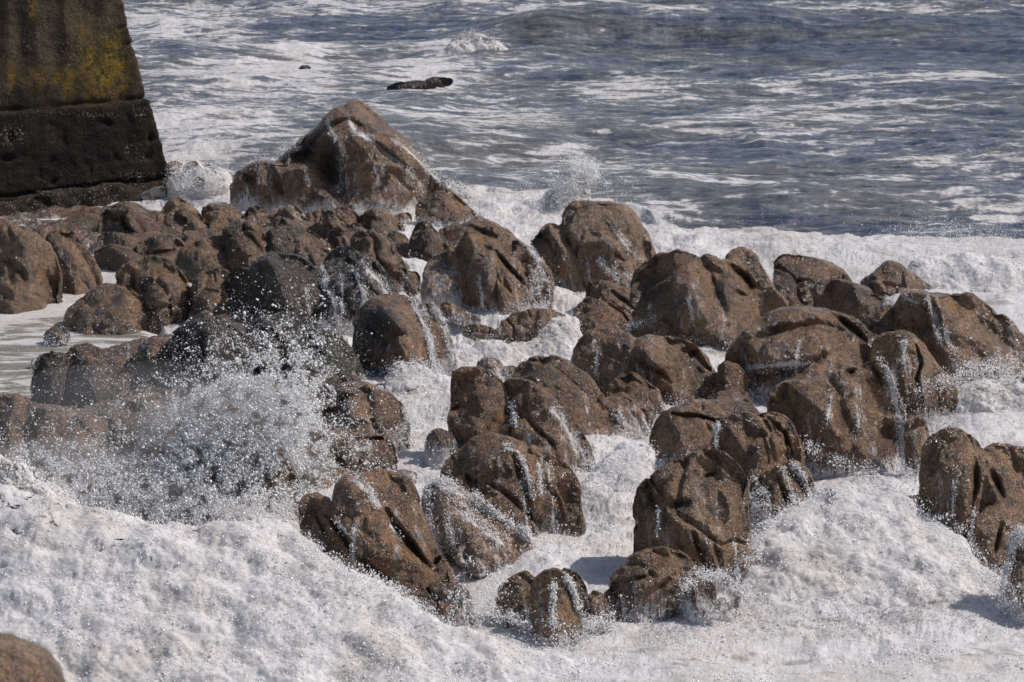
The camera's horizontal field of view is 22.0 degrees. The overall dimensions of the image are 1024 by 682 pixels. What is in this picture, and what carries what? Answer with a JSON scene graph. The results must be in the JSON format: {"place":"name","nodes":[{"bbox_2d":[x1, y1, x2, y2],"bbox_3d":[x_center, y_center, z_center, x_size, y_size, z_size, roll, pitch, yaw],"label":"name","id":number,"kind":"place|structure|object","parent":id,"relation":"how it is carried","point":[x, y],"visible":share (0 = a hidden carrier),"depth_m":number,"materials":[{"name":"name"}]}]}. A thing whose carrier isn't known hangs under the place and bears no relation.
{"place":"outdoors","nodes":[
{"label":"outdoors","id":0,"kind":"place"},
{"bbox_2d":[0,0,1023,681],"bbox_3d":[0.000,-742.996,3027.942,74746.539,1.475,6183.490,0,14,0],"label":"sea","id":1,"kind":"structure","parent":0,"point":[826,124],"depth_m":70.91,"materials":[{"name":"liquid"}]},
{"bbox_2d":[0,632,65,681],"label":"rock","id":2,"kind":"object","parent":1,"relation":"in","point":[23,660],"visible":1,"depth_m":15.09,"materials":[{"name":"stone"}]},
{"bbox_2d":[0,417,85,504],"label":"splash","id":3,"kind":"object","parent":1,"relation":"on","point":[21,480],"visible":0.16,"depth_m":36.97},
{"bbox_2d":[0,201,325,329],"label":"rock bed","id":4,"kind":"object","parent":1,"relation":"in","point":[81,222],"visible":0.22,"depth_m":58.36,"materials":[{"name":"stone"}]},
{"bbox_2d":[0,218,62,313],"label":"boulder","id":5,"kind":"object","parent":4,"relation":"on","point":[37,285],"visible":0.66,"depth_m":52.18,"materials":[{"name":"stone"}]},
{"bbox_2d":[43,228,102,294],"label":"boulder","id":6,"kind":"object","parent":4,"relation":"on","point":[81,270],"visible":0.52,"depth_m":53.73,"materials":[{"name":"stone"}]},
{"bbox_2d":[0,0,170,215],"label":"pier","id":7,"kind":"structure","parent":4,"relation":"on","point":[78,126],"depth_m":61.55,"materials":[{"name":"concrete"}]},
{"bbox_2d":[63,283,157,334],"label":"boulder","id":8,"kind":"object","parent":4,"relation":"on","point":[113,300],"visible":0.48,"depth_m":50.39,"materials":[{"name":"stone"}]},
{"bbox_2d":[97,231,141,251],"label":"boulder","id":9,"kind":"object","parent":4,"relation":"on","point":[131,242],"visible":0.32,"depth_m":56.44,"materials":[{"name":"stone"}]},
{"bbox_2d":[94,243,145,270],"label":"boulder","id":10,"kind":"object","parent":4,"relation":"on","point":[116,256],"visible":0.3,"depth_m":55.41,"materials":[{"name":"stone"}]},
{"bbox_2d":[96,203,181,235],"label":"boulder","id":11,"kind":"object","parent":4,"relation":"on","point":[123,218],"visible":0.32,"depth_m":57.98,"materials":[{"name":"stone"}]},
{"bbox_2d":[115,255,191,333],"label":"boulder","id":12,"kind":"object","parent":4,"relation":"on","point":[169,276],"visible":0.58,"depth_m":50.93,"materials":[{"name":"stone"}]},
{"bbox_2d":[136,234,186,262],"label":"boulder","id":13,"kind":"object","parent":4,"relation":"on","point":[164,246],"visible":0.35,"depth_m":56.11,"materials":[{"name":"stone"}]},
{"bbox_2d":[156,196,208,232],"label":"boulder","id":14,"kind":"object","parent":4,"relation":"on","point":[177,213],"visible":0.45,"depth_m":58.54,"materials":[{"name":"stone"}]},
{"bbox_2d":[175,235,226,281],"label":"boulder","id":15,"kind":"object","parent":4,"relation":"on","point":[192,259],"visible":0.45,"depth_m":54.40,"materials":[{"name":"stone"}]},
{"bbox_2d":[191,268,229,314],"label":"boulder","id":16,"kind":"object","parent":4,"relation":"on","point":[210,284],"visible":0.52,"depth_m":50.66,"materials":[{"name":"stone"}]},
{"bbox_2d":[221,218,266,271],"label":"boulder","id":17,"kind":"object","parent":4,"relation":"on","point":[244,240],"visible":0.45,"depth_m":54.39,"materials":[{"name":"stone"}]},
{"bbox_2d":[227,251,322,329],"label":"boulder","id":18,"kind":"object","parent":4,"relation":"on","point":[269,267],"visible":0.53,"depth_m":50.31,"materials":[{"name":"stone"}]},
{"bbox_2d":[265,225,292,252],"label":"boulder","id":19,"kind":"object","parent":4,"relation":"on","point":[278,237],"visible":0.35,"depth_m":55.81,"materials":[{"name":"stone"}]},
{"bbox_2d":[273,216,332,253],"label":"boulder","id":20,"kind":"object","parent":4,"relation":"on","point":[299,233],"visible":0.44,"depth_m":56.37,"materials":[{"name":"stone"}]},
{"bbox_2d":[279,243,326,264],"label":"boulder","id":21,"kind":"object","parent":4,"relation":"on","point":[309,254],"visible":0.29,"depth_m":55.09,"materials":[{"name":"stone"}]},
{"bbox_2d":[318,210,345,240],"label":"rock","id":22,"kind":"object","parent":4,"relation":"on","point":[329,220],"visible":0.45,"depth_m":57.54,"materials":[{"name":"stone"}]},
{"bbox_2d":[350,227,409,292],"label":"boulder","id":23,"kind":"object","parent":4,"relation":"on","point":[378,246],"visible":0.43,"depth_m":53.79,"materials":[{"name":"stone"}]},
{"bbox_2d":[358,209,404,234],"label":"boulder","id":24,"kind":"object","parent":4,"relation":"on","point":[382,221],"visible":0.48,"depth_m":58.46,"materials":[{"name":"stone"}]},
{"bbox_2d":[0,348,369,519],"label":"rock bed","id":25,"kind":"object","parent":1,"relation":"in","point":[160,387],"visible":0.16,"depth_m":40.90,"materials":[{"name":"stone"}]},
{"bbox_2d":[0,392,33,460],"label":"boulder","id":26,"kind":"object","parent":25,"relation":"on","point":[24,415],"visible":0.34,"depth_m":41.71,"materials":[{"name":"stone"}]},
{"bbox_2d":[30,350,79,406],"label":"boulder","id":27,"kind":"object","parent":25,"relation":"on","point":[43,361],"visible":0.53,"depth_m":44.38,"materials":[{"name":"stone"}]},
{"bbox_2d":[27,404,114,465],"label":"boulder","id":28,"kind":"object","parent":25,"relation":"on","point":[41,413],"visible":0.25,"depth_m":41.42,"materials":[{"name":"stone"}]},
{"bbox_2d":[65,343,124,405],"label":"boulder","id":29,"kind":"object","parent":25,"relation":"on","point":[78,361],"visible":0.45,"depth_m":44.36,"materials":[{"name":"stone"}]},
{"bbox_2d":[31,334,171,366],"bbox_3d":[-6.926,0.340,47.578,3.508,0.703,1.138,0,14,0],"label":"rock shelf","id":30,"kind":"object","parent":25,"relation":"on","point":[131,347],"visible":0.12,"depth_m":47.70,"materials":[{"name":"stone"}]},
{"bbox_2d":[120,337,169,386],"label":"boulder","id":31,"kind":"object","parent":25,"relation":"on","point":[144,365],"visible":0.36,"depth_m":45.52,"materials":[{"name":"stone"}]},
{"bbox_2d":[111,391,190,466],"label":"boulder","id":32,"kind":"object","parent":25,"relation":"on","point":[132,421],"visible":0.28,"depth_m":41.31,"materials":[{"name":"stone"}]},
{"bbox_2d":[165,318,264,395],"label":"boulder","id":33,"kind":"object","parent":25,"relation":"on","point":[184,336],"visible":0.4,"depth_m":45.11,"materials":[{"name":"stone"}]},
{"bbox_2d":[184,392,295,471],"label":"boulder","id":34,"kind":"object","parent":25,"relation":"on","point":[231,408],"visible":0.06,"depth_m":41.12,"materials":[{"name":"stone"}]},
{"bbox_2d":[250,460,300,521],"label":"boulder","id":35,"kind":"object","parent":25,"relation":"on","point":[289,477],"visible":0.3,"depth_m":38.89,"materials":[{"name":"stone"}]},
{"bbox_2d":[246,310,314,354],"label":"boulder","id":36,"kind":"object","parent":25,"relation":"on","point":[259,324],"visible":0.29,"depth_m":47.09,"materials":[{"name":"stone"}]},
{"bbox_2d":[278,365,360,406],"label":"boulder","id":37,"kind":"object","parent":25,"relation":"on","point":[333,380],"visible":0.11,"depth_m":44.18,"materials":[{"name":"stone"}]},
{"bbox_2d":[296,423,398,477],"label":"boulder","id":38,"kind":"object","parent":25,"relation":"on","point":[390,458],"visible":0.22,"depth_m":41.05,"materials":[{"name":"stone"}]},
{"bbox_2d":[319,381,410,451],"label":"boulder","id":39,"kind":"object","parent":25,"relation":"on","point":[365,392],"visible":0.36,"depth_m":42.74,"materials":[{"name":"stone"}]},
{"bbox_2d":[351,294,434,377],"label":"ridge boulder","id":40,"kind":"object","parent":25,"relation":"on","point":[398,331],"visible":0.58,"depth_m":46.64,"materials":[{"name":"stone"}]},
{"bbox_2d":[162,81,240,200],"bbox_3d":[-7.410,-4.406,62.532,2.265,3.859,1.898,7,15,25],"label":"splash","id":41,"kind":"object","parent":1,"relation":"on","point":[199,192],"visible":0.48,"depth_m":62.38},
{"bbox_2d":[0,215,487,532],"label":"sea spray","id":42,"kind":"object","parent":1,"relation":"on","point":[227,461],"visible":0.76,"depth_m":38.77,"materials":[{"name":"white"}]},
{"bbox_2d":[204,473,299,531],"bbox_3d":[-3.604,2.845,37.808,2.111,2.037,1.145,0,14,0],"label":"splash","id":43,"kind":"object","parent":1,"relation":"on","point":[240,511],"visible":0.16,"depth_m":37.66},
{"bbox_2d":[0,461,614,681],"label":"splash","id":44,"kind":"object","parent":1,"relation":"on","point":[94,594],"visible":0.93,"depth_m":33.39,"materials":[{"name":"liquid"}]},
{"bbox_2d":[280,329,365,380],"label":"boulder","id":45,"kind":"object","parent":1,"relation":"in","point":[347,363],"visible":0.38,"depth_m":46.02,"materials":[{"name":"stone"}]},
{"bbox_2d":[230,100,452,215],"bbox_3d":[-3.872,-3.747,61.888,5.491,3.630,3.076,0,14,0],"label":"pyramid boulder","id":46,"kind":"object","parent":1,"relation":"in","point":[351,162],"visible":0.52,"depth_m":61.13,"materials":[{"name":"stone"}]},
{"bbox_2d":[164,130,519,202],"bbox_3d":[-4.038,-4.006,61.713,8.884,1.894,2.808,0,14,0],"label":"sea spray","id":47,"kind":"object","parent":1,"relation":"on","point":[208,176],"visible":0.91,"depth_m":61.92,"materials":[{"name":"white"}]},
{"bbox_2d":[315,245,398,336],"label":"boulder","id":48,"kind":"object","parent":1,"relation":"in","point":[340,259],"visible":0.63,"depth_m":50.32,"materials":[{"name":"stone"}]},
{"bbox_2d":[298,469,454,603],"bbox_3d":[-1.835,2.936,35.609,2.140,2.187,1.604,0,14,0],"label":"finger boulder","id":49,"kind":"object","parent":1,"relation":"in","point":[416,558],"visible":0.52,"depth_m":35.42,"materials":[{"name":"stone"}]},
{"bbox_2d":[382,342,452,397],"bbox_3d":[-1.535,0.802,45.071,1.539,2.332,2.156,0,14,0],"label":"splash","id":50,"kind":"object","parent":1,"relation":"on","point":[398,390],"visible":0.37,"depth_m":45.55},
{"bbox_2d":[386,77,452,89],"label":"sea rock","id":51,"kind":"object","parent":1,"relation":"in","point":[434,82],"visible":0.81,"depth_m":79.62,"materials":[{"name":"stone"}]},
{"bbox_2d":[409,221,450,261],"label":"fin rock","id":52,"kind":"object","parent":1,"relation":"in","point":[427,241],"visible":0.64,"depth_m":55.76,"materials":[{"name":"stone"}]},
{"bbox_2d":[419,302,457,375],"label":"water runoff","id":53,"kind":"structure","parent":1,"relation":"in","point":[439,344],"depth_m":47.25,"materials":[{"name":"liquid"}]},
{"bbox_2d":[424,428,457,466],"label":"rock","id":54,"kind":"object","parent":1,"relation":"on","point":[441,436],"visible":0.76,"depth_m":41.62,"materials":[{"name":"stone"}]},
{"bbox_2d":[420,251,462,315],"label":"domed rock","id":55,"kind":"object","parent":1,"relation":"in","point":[441,281],"visible":0.38,"depth_m":51.43,"materials":[{"name":"stone"}]},
{"bbox_2d":[415,189,476,227],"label":"boulder","id":56,"kind":"object","parent":1,"relation":"in","point":[438,207],"visible":0.55,"depth_m":60.09,"materials":[{"name":"stone"}]},
{"bbox_2d":[418,581,477,626],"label":"boulder","id":57,"kind":"object","parent":1,"relation":"in","point":[437,588],"visible":0.41,"depth_m":34.28,"materials":[{"name":"stone"}]},
{"bbox_2d":[286,530,614,638],"bbox_3d":[-0.799,2.923,34.065,4.289,1.840,3.183,0,14,0],"label":"sea spray","id":58,"kind":"object","parent":1,"relation":"on","point":[390,583],"visible":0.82,"depth_m":33.91,"materials":[{"name":"white"}]},
{"bbox_2d":[440,302,480,326],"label":"rock","id":59,"kind":"object","parent":1,"relation":"on","point":[464,317],"visible":0.83,"depth_m":50.24,"materials":[{"name":"stone"}]},
{"bbox_2d":[428,22,507,56],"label":"splash","id":60,"kind":"object","parent":1,"relation":"on","point":[461,45],"visible":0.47,"depth_m":86.24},
{"bbox_2d":[447,366,504,448],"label":"boulder","id":61,"kind":"object","parent":1,"relation":"in","point":[477,400],"visible":0.43,"depth_m":42.01,"materials":[{"name":"stone"}]},
{"bbox_2d":[421,483,532,575],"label":"washed slab","id":62,"kind":"structure","parent":1,"relation":"in","point":[470,540],"depth_m":36.70,"materials":[{"name":"stone"}]},
{"bbox_2d":[447,216,554,314],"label":"boulder","id":63,"kind":"object","parent":1,"relation":"in","point":[495,257],"visible":0.67,"depth_m":51.49,"materials":[{"name":"stone"}]},
{"bbox_2d":[439,432,585,536],"bbox_3d":[0.001,2.468,38.006,2.133,2.240,1.576,0,14,0],"label":"boulder","id":64,"kind":"object","parent":1,"relation":"in","point":[485,465],"visible":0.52,"depth_m":37.70,"materials":[{"name":"stone"}]},
{"bbox_2d":[1,198,1023,650],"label":"surf froth","id":65,"kind":"object","parent":1,"relation":"on","point":[613,616],"visible":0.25,"depth_m":37.51,"materials":[{"name":"white"}]},
{"bbox_2d":[494,570,534,627],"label":"rock","id":66,"kind":"object","parent":1,"relation":"on","point":[519,596],"visible":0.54,"depth_m":34.38,"materials":[{"name":"stone"}]},
{"bbox_2d":[386,259,651,444],"bbox_3d":[0.151,0.074,45.948,3.553,1.601,9.849,4,15,16],"label":"sea spray","id":67,"kind":"object","parent":1,"relation":"on","point":[406,415],"visible":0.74,"depth_m":43.99,"materials":[{"name":"white"}]},
{"bbox_2d":[459,310,588,362],"bbox_3d":[0.155,-0.234,48.123,2.555,2.193,1.842,0,14,0],"label":"splash","id":68,"kind":"object","parent":1,"relation":"on","point":[561,340],"visible":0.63,"depth_m":48.23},
{"bbox_2d":[493,308,565,343],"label":"boulder","id":69,"kind":"object","parent":1,"relation":"in","point":[520,326],"visible":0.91,"depth_m":48.57,"materials":[{"name":"stone"}]},
{"bbox_2d":[498,377,595,473],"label":"boulder","id":70,"kind":"object","parent":1,"relation":"in","point":[538,423],"visible":0.52,"depth_m":40.91,"materials":[{"name":"stone"}]},
{"bbox_2d":[529,568,582,646],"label":"rock","id":71,"kind":"object","parent":1,"relation":"on","point":[539,594],"visible":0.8,"depth_m":33.85,"materials":[{"name":"stone"}]},
{"bbox_2d":[530,222,585,292],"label":"leaning slab","id":72,"kind":"structure","parent":1,"relation":"in","point":[551,244],"depth_m":53.18,"materials":[{"name":"stone"}]},
{"bbox_2d":[535,143,596,206],"bbox_3d":[1.527,-3.859,61.575,2.531,3.732,1.259,0,14,0],"label":"splash","id":73,"kind":"object","parent":1,"relation":"on","point":[587,191],"visible":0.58,"depth_m":61.71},
{"bbox_2d":[475,132,665,220],"bbox_3d":[1.249,-3.891,61.261,4.623,1.912,3.028,0,14,0],"label":"sea spray","id":74,"kind":"object","parent":1,"relation":"on","point":[591,166],"visible":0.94,"depth_m":61.42,"materials":[{"name":"white"}]},
{"bbox_2d":[512,355,629,438],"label":"boulder","id":75,"kind":"object","parent":1,"relation":"in","point":[587,406],"visible":0.46,"depth_m":42.49,"materials":[{"name":"stone"}]},
{"bbox_2d":[143,210,1023,681],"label":"surf froth","id":76,"kind":"object","parent":1,"relation":"on","point":[717,594],"visible":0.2,"depth_m":34.52,"materials":[{"name":"white"}]},
{"bbox_2d":[582,590,610,633],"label":"rock","id":77,"kind":"object","parent":1,"relation":"on","point":[596,600],"visible":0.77,"depth_m":34.26,"materials":[{"name":"stone"}]},
{"bbox_2d":[571,296,637,334],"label":"boulder","id":78,"kind":"object","parent":1,"relation":"in","point":[607,311],"visible":0.48,"depth_m":49.44,"materials":[{"name":"stone"}]},
{"bbox_2d":[585,280,630,304],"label":"boulder","id":79,"kind":"object","parent":1,"relation":"in","point":[597,289],"visible":0.17,"depth_m":50.92,"materials":[{"name":"stone"}]},
{"bbox_2d":[561,200,655,288],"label":"boulder","id":80,"kind":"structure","parent":1,"relation":"in","point":[590,229],"depth_m":53.13,"materials":[{"name":"stone"}]},
{"bbox_2d":[581,437,660,505],"bbox_3d":[1.474,2.324,39.830,1.387,1.984,2.948,5,15,18],"label":"splash","id":81,"kind":"object","parent":1,"relation":"on","point":[647,469],"visible":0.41,"depth_m":40.32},
{"bbox_2d":[606,392,653,439],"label":"boulder","id":82,"kind":"object","parent":1,"relation":"in","point":[634,412],"visible":0.38,"depth_m":43.07,"materials":[{"name":"stone"}]},
{"bbox_2d":[607,372,664,416],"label":"boulder","id":83,"kind":"object","parent":1,"relation":"in","point":[640,390],"visible":0.47,"depth_m":44.23,"materials":[{"name":"stone"}]},
{"bbox_2d":[570,328,716,405],"bbox_3d":[2.294,0.721,45.305,2.586,1.835,1.455,0,14,0],"label":"boulder","id":84,"kind":"object","parent":1,"relation":"in","point":[675,367],"visible":0.52,"depth_m":44.96,"materials":[{"name":"stone"}]},
{"bbox_2d":[604,546,697,622],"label":"boulder","id":85,"kind":"object","parent":1,"relation":"in","point":[646,580],"visible":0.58,"depth_m":34.69,"materials":[{"name":"stone"}]},
{"bbox_2d":[303,110,1023,631],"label":"water runoff","id":86,"kind":"structure","parent":1,"relation":"on","point":[491,510],"depth_m":37.73,"materials":[{"name":"white"}]},
{"bbox_2d":[632,449,756,591],"bbox_3d":[2.530,2.814,36.280,1.752,2.598,1.548,0,14,0],"label":"boulder","id":87,"kind":"object","parent":1,"relation":"in","point":[700,498],"visible":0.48,"depth_m":36.00,"materials":[{"name":"stone"}]},
{"bbox_2d":[683,578,716,625],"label":"rock","id":88,"kind":"object","parent":1,"relation":"on","point":[701,598],"visible":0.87,"depth_m":34.52,"materials":[{"name":"stone"}]},
{"bbox_2d":[649,398,758,462],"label":"boulder","id":89,"kind":"object","parent":1,"relation":"in","point":[684,429],"visible":0.35,"depth_m":41.70,"materials":[{"name":"stone"}]},
{"bbox_2d":[628,247,788,350],"bbox_3d":[3.706,-0.433,49.654,3.098,2.530,2.513,0,14,0],"label":"boulder","id":90,"kind":"object","parent":1,"relation":"in","point":[732,295],"visible":0.57,"depth_m":49.37,"materials":[{"name":"stone"}]},
{"bbox_2d":[677,554,766,622],"bbox_3d":[2.695,3.378,34.820,1.140,1.436,0.769,7,16,26],"label":"splash","id":91,"kind":"object","parent":1,"relation":"on","point":[734,602],"visible":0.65,"depth_m":34.77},
{"bbox_2d":[710,412,805,482],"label":"boulder","id":92,"kind":"object","parent":1,"relation":"in","point":[756,445],"visible":0.48,"depth_m":40.00,"materials":[{"name":"stone"}]},
{"bbox_2d":[749,459,816,537],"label":"boulder","id":93,"kind":"object","parent":1,"relation":"in","point":[774,481],"visible":0.37,"depth_m":38.25,"materials":[{"name":"stone"}]},
{"bbox_2d":[570,350,1023,610],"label":"sea spray","id":94,"kind":"object","parent":1,"relation":"on","point":[905,473],"visible":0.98,"depth_m":35.20,"materials":[{"name":"white"}]},
{"bbox_2d":[725,306,877,403],"bbox_3d":[5.047,0.577,45.394,2.954,2.239,2.427,0,14,0],"label":"dome boulder","id":95,"kind":"object","parent":1,"relation":"in","point":[832,341],"visible":0.54,"depth_m":45.20,"materials":[{"name":"stone"}]},
{"bbox_2d":[714,361,749,394],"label":"boulder","id":96,"kind":"object","parent":95,"relation":"on","point":[729,375],"visible":0.57,"depth_m":44.94,"materials":[{"name":"stone"}]},
{"bbox_2d":[772,254,851,305],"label":"boulder","id":97,"kind":"object","parent":1,"relation":"in","point":[796,278],"visible":0.3,"depth_m":51.29,"materials":[{"name":"stone"}]},
{"bbox_2d":[766,360,905,479],"bbox_3d":[5.288,1.567,41.618,2.550,2.487,1.632,0,14,0],"label":"boulder","id":98,"kind":"object","parent":1,"relation":"in","point":[802,405],"visible":0.56,"depth_m":41.19,"materials":[{"name":"stone"}]},
{"bbox_2d":[812,279,893,318],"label":"boulder","id":99,"kind":"object","parent":1,"relation":"in","point":[855,300],"visible":0.26,"depth_m":50.31,"materials":[{"name":"stone"}]},
{"bbox_2d":[739,474,1002,611],"bbox_3d":[4.840,3.136,35.760,5.191,2.691,4.386,0,14,0],"label":"splash","id":100,"kind":"object","parent":1,"relation":"on","point":[875,552],"visible":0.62,"depth_m":36.00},
{"bbox_2d":[858,303,895,334],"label":"boulder","id":101,"kind":"object","parent":1,"relation":"in","point":[877,320],"visible":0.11,"depth_m":47.00,"materials":[{"name":"stone"}]},
{"bbox_2d":[860,260,934,296],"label":"boulder","id":102,"kind":"object","parent":1,"relation":"in","point":[895,274],"visible":0.41,"depth_m":52.18,"materials":[{"name":"stone"}]},
{"bbox_2d":[870,330,958,423],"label":"boulder","id":103,"kind":"object","parent":1,"relation":"in","point":[922,363],"visible":0.46,"depth_m":44.38,"materials":[{"name":"stone"}]},
{"bbox_2d":[903,415,929,475],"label":"boulder","id":104,"kind":"object","parent":1,"relation":"in","point":[916,435],"visible":0.52,"depth_m":40.75,"materials":[{"name":"stone"}]},
{"bbox_2d":[892,290,1023,385],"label":"dome boulder","id":105,"kind":"object","parent":1,"relation":"in","point":[974,323],"visible":0.52,"depth_m":46.40,"materials":[{"name":"stone"}]},
{"bbox_2d":[904,241,1023,292],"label":"splash","id":106,"kind":"object","parent":1,"relation":"on","point":[963,271],"visible":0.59,"depth_m":53.23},
{"bbox_2d":[917,427,1023,575],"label":"boulder","id":107,"kind":"object","parent":1,"relation":"in","point":[989,484],"visible":0.58,"depth_m":37.04,"materials":[{"name":"stone"}]},
{"bbox_2d":[940,349,1023,415],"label":"splash","id":108,"kind":"object","parent":1,"relation":"on","point":[1003,396],"visible":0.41,"depth_m":44.49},
{"bbox_2d":[1002,531,1023,624],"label":"boulder","id":109,"kind":"object","parent":1,"relation":"in","point":[1018,574],"visible":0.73,"depth_m":34.93,"materials":[{"name":"stone"}]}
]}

